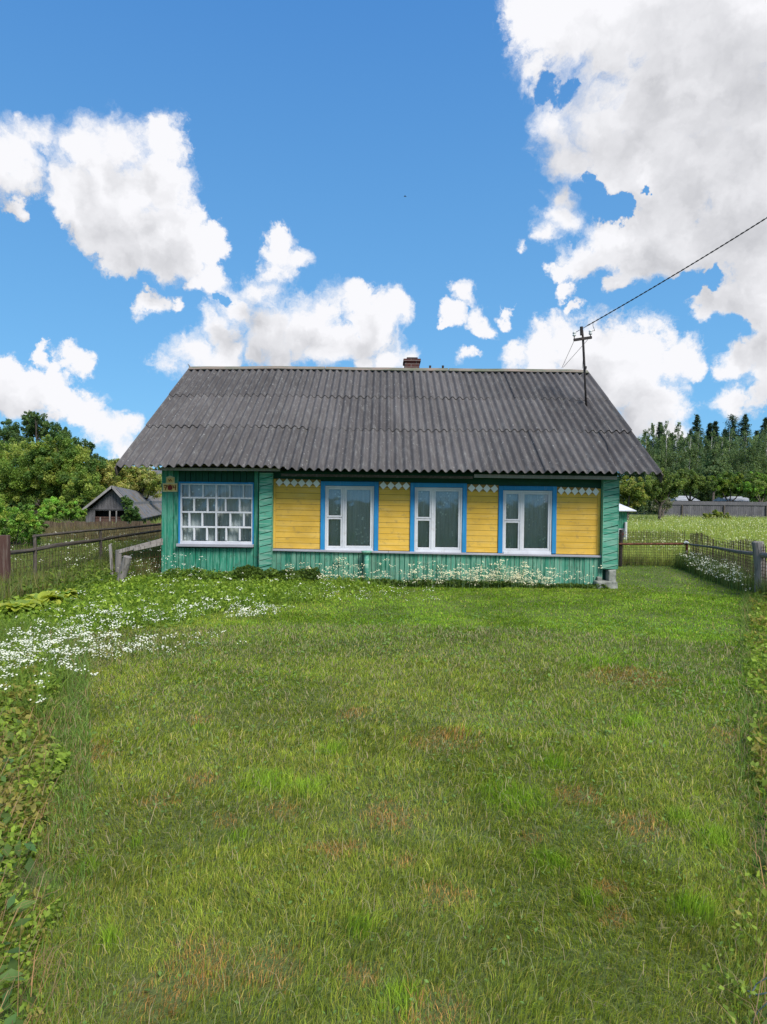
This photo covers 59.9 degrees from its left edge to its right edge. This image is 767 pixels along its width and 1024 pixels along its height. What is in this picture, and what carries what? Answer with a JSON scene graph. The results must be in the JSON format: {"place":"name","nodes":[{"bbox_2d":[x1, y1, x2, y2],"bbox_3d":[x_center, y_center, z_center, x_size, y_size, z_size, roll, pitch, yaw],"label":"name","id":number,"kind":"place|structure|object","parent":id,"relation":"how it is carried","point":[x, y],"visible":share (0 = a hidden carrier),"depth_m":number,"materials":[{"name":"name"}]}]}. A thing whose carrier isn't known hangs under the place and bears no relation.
{"place":"outdoors","nodes":[
{"label":"outdoors","id":0,"kind":"place"},
{"bbox_2d":[0,510,766,1023],"bbox_3d":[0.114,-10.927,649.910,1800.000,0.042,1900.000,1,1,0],"label":"ground","id":1,"kind":"structure","parent":0,"point":[240,988],"depth_m":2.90,"materials":[{"name":"green plant"}]},
{"bbox_2d":[0,535,10,583],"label":"rusty post","id":2,"kind":"object","parent":1,"relation":"on","point":[5,555],"visible":0.58,"depth_m":9.65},
{"bbox_2d":[0,498,49,548],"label":"bush","id":3,"kind":"object","parent":1,"relation":"on","point":[14,524],"visible":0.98,"depth_m":15.05,"materials":[{"name":"green plant"}]},
{"bbox_2d":[0,434,67,515],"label":"leafy tree","id":4,"kind":"object","parent":1,"relation":"on","point":[14,490],"visible":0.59,"depth_m":32.85,"materials":[{"name":"green plant"}]},
{"bbox_2d":[21,590,66,605],"bbox_3d":[-4.516,1.153,8.770,0.627,0.186,0.562,1,1,0],"label":"hosta plant","id":5,"kind":"object","parent":1,"relation":"on","point":[53,595],"visible":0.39,"depth_m":8.76,"materials":[{"name":"green plant"}]},
{"bbox_2d":[0,410,108,513],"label":"leafy tree","id":6,"kind":"object","parent":1,"relation":"on","point":[31,423],"visible":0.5,"depth_m":40.03,"materials":[{"name":"green plant"}]},
{"bbox_2d":[37,496,86,521],"bbox_3d":[-13.133,0.165,27.172,1.868,1.660,1.731,1,1,0],"label":"bush","id":7,"kind":"object","parent":1,"relation":"on","point":[53,509],"visible":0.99,"depth_m":27.21,"materials":[{"name":"green plant"}]},
{"bbox_2d":[42,588,81,601],"bbox_3d":[-4.497,1.155,9.260,0.539,0.154,0.586,0,1,-28],"label":"hosta plant","id":8,"kind":"object","parent":1,"relation":"on","point":[72,592],"visible":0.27,"depth_m":9.23,"materials":[{"name":"green plant"}]},
{"bbox_2d":[23,431,107,521],"bbox_3d":[-15.545,-1.566,32.398,4.093,4.881,4.278,0,1,-18],"label":"leafy tree","id":9,"kind":"object","parent":1,"relation":"on","point":[70,469],"visible":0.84,"depth_m":32.34,"materials":[{"name":"green plant"}]},
{"bbox_2d":[4,521,161,531],"bbox_3d":[-9.845,0.641,22.243,8.685,0.757,0.174,1,1,2],"label":"board fence","id":10,"kind":"object","parent":1,"relation":"on","point":[125,524],"visible":0.15,"depth_m":22.14,"materials":[{"name":"brown wood"}]},
{"bbox_2d":[10,524,161,576],"bbox_3d":[-5.555,0.801,13.069,0.072,0.981,8.904,1,1,0],"label":"rail fence","id":11,"kind":"object","parent":1,"relation":"on","point":[35,548],"visible":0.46,"depth_m":11.96,"materials":[{"name":"brown wood"}]},
{"bbox_2d":[86,458,137,488],"bbox_3d":[-14.797,-1.066,35.797,2.126,3.771,4.011,1,1,0],"label":"leafy tree","id":12,"kind":"object","parent":1,"relation":"on","point":[109,478],"visible":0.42,"depth_m":34.84,"materials":[{"name":"green plant"}]},
{"bbox_2d":[82,486,161,523],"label":"garden shed","id":13,"kind":"structure","parent":1,"relation":"on","point":[105,505],"depth_m":30.31,"materials":[{"name":"grey wood"}]},
{"bbox_2d":[116,555,131,581],"bbox_3d":[-4.338,1.045,11.053,0.330,0.652,0.144,1,1,17],"label":"leaning post","id":14,"kind":"object","parent":1,"relation":"on","point":[125,564],"visible":0.47,"depth_m":10.99,"materials":[{"name":"grey wood"}]},
{"bbox_2d":[120,495,141,523],"bbox_3d":[-11.021,0.118,29.072,0.915,1.725,1.329,0,1,-22],"label":"bush","id":15,"kind":"object","parent":1,"relation":"on","point":[131,514],"visible":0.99,"depth_m":28.82,"materials":[{"name":"green plant"}]},
{"bbox_2d":[109,538,162,577],"bbox_3d":[-4.302,0.903,11.636,0.915,0.859,0.291,0,1,-30],"label":"plank barrier","id":16,"kind":"object","parent":1,"relation":"on","point":[118,553],"visible":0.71,"depth_m":11.53,"materials":[{"name":"wood"}]},
{"bbox_2d":[116,466,161,499],"bbox_3d":[-13.432,-1.032,37.549,3.140,3.651,2.856,1,1,0],"label":"leafy tree","id":17,"kind":"object","parent":1,"relation":"on","point":[149,481],"visible":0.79,"depth_m":36.86,"materials":[{"name":"green plant"}]},
{"bbox_2d":[142,466,161,500],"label":"distant house","id":18,"kind":"structure","parent":1,"relation":"on","point":[158,472],"depth_m":47.08,"materials":[{"name":"grey wood"}]},
{"bbox_2d":[0,517,608,726],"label":"ground cover","id":19,"kind":"object","parent":1,"relation":"on","point":[60,579],"visible":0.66,"depth_m":9.97,"materials":[{"name":"green plant"}]},
{"bbox_2d":[0,599,42,613],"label":"hosta plant","id":20,"kind":"object","parent":19,"relation":"on","point":[13,606],"visible":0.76,"depth_m":8.10,"materials":[{"name":"green plant"}]},
{"bbox_2d":[1,466,700,511],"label":"wood","id":21,"kind":"object","parent":1,"relation":"on","point":[158,467],"depth_m":63.15,"materials":[{"name":"green plant"}]},
{"bbox_2d":[361,551,371,580],"bbox_3d":[-0.304,1.012,11.842,0.190,0.638,0.190,1,1,0],"label":"standpipe","id":22,"kind":"object","parent":1,"relation":"on","point":[366,561],"visible":0.87,"depth_m":11.80,"materials":[{"name":"green metal"}]},
{"bbox_2d":[0,532,754,715],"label":"wildflowers","id":23,"kind":"object","parent":1,"relation":"on","point":[243,609],"visible":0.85,"depth_m":8.29,"materials":[{"name":"white plant"}]},
{"bbox_2d":[0,587,766,1023],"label":"verge weeds","id":24,"kind":"object","parent":1,"relation":"on","point":[36,759],"visible":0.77,"depth_m":3.19,"materials":[{"name":"green plant"}]},
{"bbox_2d":[114,357,663,588],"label":"country house","id":25,"kind":"structure","parent":1,"relation":"on","point":[411,462],"depth_m":12.02,"materials":[{"name":"green wood"}]},
{"bbox_2d":[176,482,253,546],"bbox_3d":[-3.015,0.042,11.998,1.378,1.164,0.228,1,1,0],"label":"window","id":26,"kind":"structure","parent":25,"relation":"in","point":[206,510],"depth_m":12.08,"materials":[{"name":"glass"}]},
{"bbox_2d":[320,481,378,550],"bbox_3d":[-0.613,0.082,12.021,1.039,1.262,0.154,1,1,0],"label":"window","id":27,"kind":"structure","parent":25,"relation":"in","point":[349,510],"depth_m":12.00,"materials":[{"name":"glass"}]},
{"bbox_2d":[410,483,466,552],"bbox_3d":[0.987,0.109,12.021,1.015,1.262,0.154,1,1,0],"label":"window","id":28,"kind":"structure","parent":25,"relation":"in","point":[438,516],"depth_m":12.00,"materials":[{"name":"glass"}]},
{"bbox_2d":[498,486,556,553],"bbox_3d":[2.588,0.146,12.021,1.043,1.225,0.154,1,1,0],"label":"window","id":29,"kind":"structure","parent":25,"relation":"in","point":[526,519],"depth_m":12.00,"materials":[{"name":"blue paint"}]},
{"bbox_2d":[562,326,591,405],"bbox_3d":[4.293,-3.016,14.719,0.483,1.739,1.728,1,1,8],"label":"service mast","id":30,"kind":"object","parent":25,"relation":"on","point":[584,366],"visible":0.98,"depth_m":13.93,"materials":[{"name":"metal"}]},
{"bbox_2d":[576,217,766,331],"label":"supply cable","id":31,"kind":"object","parent":30,"relation":"attached to","point":[676,273],"visible":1,"depth_m":12.25,"materials":[{"name":"grey metal"}]},
{"bbox_2d":[619,504,635,541],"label":"well house","id":32,"kind":"structure","parent":1,"relation":"on","point":[623,509],"depth_m":24.00,"materials":[{"name":"green paint"}]},
{"bbox_2d":[619,475,649,521],"bbox_3d":[15.521,-0.672,42.291,2.511,3.370,2.080,1,1,38],"label":"fruit tree","id":33,"kind":"object","parent":1,"relation":"on","point":[630,490],"visible":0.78,"depth_m":41.83,"materials":[{"name":"green plant"}]},
{"bbox_2d":[619,437,656,513],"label":"birch tree","id":34,"kind":"object","parent":1,"relation":"on","point":[629,476],"visible":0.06,"depth_m":83.86,"materials":[{"name":"green plant"}]},
{"bbox_2d":[632,429,664,514],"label":"birch tree","id":35,"kind":"object","parent":1,"relation":"on","point":[646,444],"visible":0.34,"depth_m":81.62,"materials":[{"name":"green plant"}]},
{"bbox_2d":[641,423,658,513],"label":"birch tree","id":36,"kind":"object","parent":1,"relation":"on","point":[652,441],"visible":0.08,"depth_m":87.74,"materials":[{"name":"green plant"}]},
{"bbox_2d":[618,530,688,565],"bbox_3d":[6.144,0.865,15.909,2.250,0.889,0.175,1,1,2],"label":"wire fence","id":37,"kind":"object","parent":1,"relation":"on","point":[621,543],"visible":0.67,"depth_m":15.94,"materials":[{"name":"metal"}]},
{"bbox_2d":[652,422,667,512],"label":"spruce tree","id":38,"kind":"object","parent":1,"relation":"on","point":[658,432],"visible":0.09,"depth_m":95.64,"materials":[{"name":"green plant"}]},
{"bbox_2d":[649,498,674,517],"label":"fruit tree","id":39,"kind":"object","parent":1,"relation":"on","point":[668,503],"visible":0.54,"depth_m":50.06,"materials":[{"name":"green plant"}]},
{"bbox_2d":[637,467,687,519],"bbox_3d":[19.187,-1.034,45.767,4.144,4.020,2.286,0,1,-33],"label":"fruit tree","id":40,"kind":"object","parent":1,"relation":"on","point":[665,490],"visible":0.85,"depth_m":45.56,"materials":[{"name":"green plant"}]},
{"bbox_2d":[647,421,677,513],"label":"birch tree","id":41,"kind":"object","parent":1,"relation":"on","point":[665,462],"visible":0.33,"depth_m":83.80,"materials":[{"name":"green plant"}]},
{"bbox_2d":[668,433,677,465],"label":"spruce tree","id":42,"kind":"object","parent":1,"relation":"on","point":[672,442],"visible":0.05,"depth_m":96.53,"materials":[{"name":"green plant"}]},
{"bbox_2d":[667,422,695,471],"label":"birch tree","id":43,"kind":"object","parent":1,"relation":"on","point":[678,437],"visible":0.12,"depth_m":85.77,"materials":[{"name":"green plant"}]},
{"bbox_2d":[662,434,706,496],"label":"birch tree","id":44,"kind":"object","parent":1,"relation":"on","point":[683,459],"visible":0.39,"depth_m":79.51,"materials":[{"name":"green plant"}]},
{"bbox_2d":[674,429,708,499],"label":"birch tree","id":45,"kind":"object","parent":1,"relation":"on","point":[697,443],"visible":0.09,"depth_m":87.73,"materials":[{"name":"green plant"}]},
{"bbox_2d":[671,468,715,500],"bbox_3d":[26.445,-1.463,57.139,3.468,4.602,2.799,0,1,-27],"label":"fruit tree","id":46,"kind":"object","parent":1,"relation":"on","point":[696,482],"visible":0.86,"depth_m":56.91,"materials":[{"name":"green plant"}]},
{"bbox_2d":[684,414,707,461],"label":"spruce tree","id":47,"kind":"object","parent":1,"relation":"on","point":[696,426],"visible":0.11,"depth_m":94.56,"materials":[{"name":"green plant"}]},
{"bbox_2d":[702,423,712,444],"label":"spruce tree","id":48,"kind":"object","parent":1,"relation":"on","point":[709,425],"visible":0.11,"depth_m":96.64,"materials":[{"name":"green plant"}]},
{"bbox_2d":[691,431,725,500],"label":"birch tree","id":49,"kind":"object","parent":1,"relation":"on","point":[710,445],"visible":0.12,"depth_m":83.99,"materials":[{"name":"green plant"}]},
{"bbox_2d":[706,421,721,449],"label":"spruce tree","id":50,"kind":"object","parent":1,"relation":"on","point":[714,426],"visible":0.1,"depth_m":95.61,"materials":[{"name":"green plant"}]},
{"bbox_2d":[662,501,766,517],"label":"board fence","id":51,"kind":"object","parent":1,"relation":"on","point":[700,508],"visible":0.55,"depth_m":55.12,"materials":[{"name":"grey wood"}]},
{"bbox_2d":[697,449,735,500],"bbox_3d":[31.951,-2.666,64.015,3.527,6.852,2.674,0,1,-42],"label":"fruit tree","id":52,"kind":"object","parent":1,"relation":"on","point":[714,468],"visible":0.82,"depth_m":63.85,"materials":[{"name":"green plant"}]},
{"bbox_2d":[702,509,730,519],"bbox_3d":[22.998,0.396,45.955,2.087,1.228,1.046,1,1,0],"label":"bush","id":53,"kind":"object","parent":1,"relation":"on","point":[716,513],"visible":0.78,"depth_m":45.80,"materials":[{"name":"green plant"}]},
{"bbox_2d":[702,435,736,500],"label":"birch tree","id":54,"kind":"object","parent":1,"relation":"on","point":[720,447],"visible":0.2,"depth_m":79.54,"materials":[{"name":"green plant"}]},
{"bbox_2d":[707,471,751,501],"bbox_3d":[30.847,-1.400,59.208,3.906,4.488,2.427,1,1,22],"label":"fruit tree","id":55,"kind":"object","parent":1,"relation":"on","point":[723,485],"visible":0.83,"depth_m":59.00,"materials":[{"name":"green plant"}]},
{"bbox_2d":[717,414,743,459],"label":"spruce tree","id":56,"kind":"object","parent":1,"relation":"on","point":[731,426],"visible":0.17,"depth_m":93.56,"materials":[{"name":"green plant"}]},
{"bbox_2d":[725,429,746,497],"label":"birch tree","id":57,"kind":"object","parent":1,"relation":"on","point":[734,440],"visible":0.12,"depth_m":85.62,"materials":[{"name":"green plant"}]},
{"bbox_2d":[733,414,752,464],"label":"spruce tree","id":58,"kind":"object","parent":1,"relation":"on","point":[746,425],"visible":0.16,"depth_m":92.57,"materials":[{"name":"green plant"}]},
{"bbox_2d":[721,430,766,501],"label":"birch tree","id":59,"kind":"object","parent":1,"relation":"on","point":[749,456],"visible":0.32,"depth_m":81.04,"materials":[{"name":"green plant"}]},
{"bbox_2d":[736,436,765,497],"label":"birch tree","id":60,"kind":"object","parent":1,"relation":"on","point":[755,453],"visible":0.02,"depth_m":83.71,"materials":[{"name":"green plant"}]},
{"bbox_2d":[736,425,766,501],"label":"birch tree","id":61,"kind":"object","parent":1,"relation":"on","point":[764,439],"visible":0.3,"depth_m":81.13,"materials":[{"name":"green plant"}]},
{"bbox_2d":[737,468,766,501],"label":"fruit tree","id":62,"kind":"object","parent":1,"relation":"on","point":[757,487],"visible":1,"depth_m":56.54,"materials":[{"name":"green plant"}]},
{"bbox_2d":[751,541,766,591],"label":"fence post","id":63,"kind":"object","parent":1,"relation":"on","point":[757,548],"visible":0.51,"depth_m":10.96,"materials":[{"name":"grey wood"}]},
{"bbox_2d":[689,532,766,588],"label":"wire fence","id":64,"kind":"object","parent":63,"relation":"attached to","point":[748,552],"visible":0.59,"depth_m":12.49,"materials":[{"name":"metal"}]},
{"bbox_2d":[757,417,766,442],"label":"spruce tree","id":65,"kind":"object","parent":1,"relation":"on","point":[764,424],"visible":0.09,"depth_m":95.64,"materials":[{"name":"green plant"}]},
{"bbox_2d":[0,0,766,468],"label":"sky","id":66,"kind":"structure","parent":0,"point":[183,183],"materials":[{"name":"blue"}]},
{"bbox_2d":[7,510,766,597],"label":"meadow grass","id":67,"kind":"structure","parent":0,"point":[734,528],"depth_m":23.16,"materials":[{"name":"green plant"}]},
{"bbox_2d":[667,496,699,500],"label":"shed","id":68,"kind":"structure","parent":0,"point":[681,498],"depth_m":60.35,"materials":[{"name":"wood"}]},
{"bbox_2d":[713,496,749,512],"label":"shed","id":69,"kind":"structure","parent":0,"point":[737,499],"depth_m":60.50,"materials":[{"name":"wood"}]}
]}

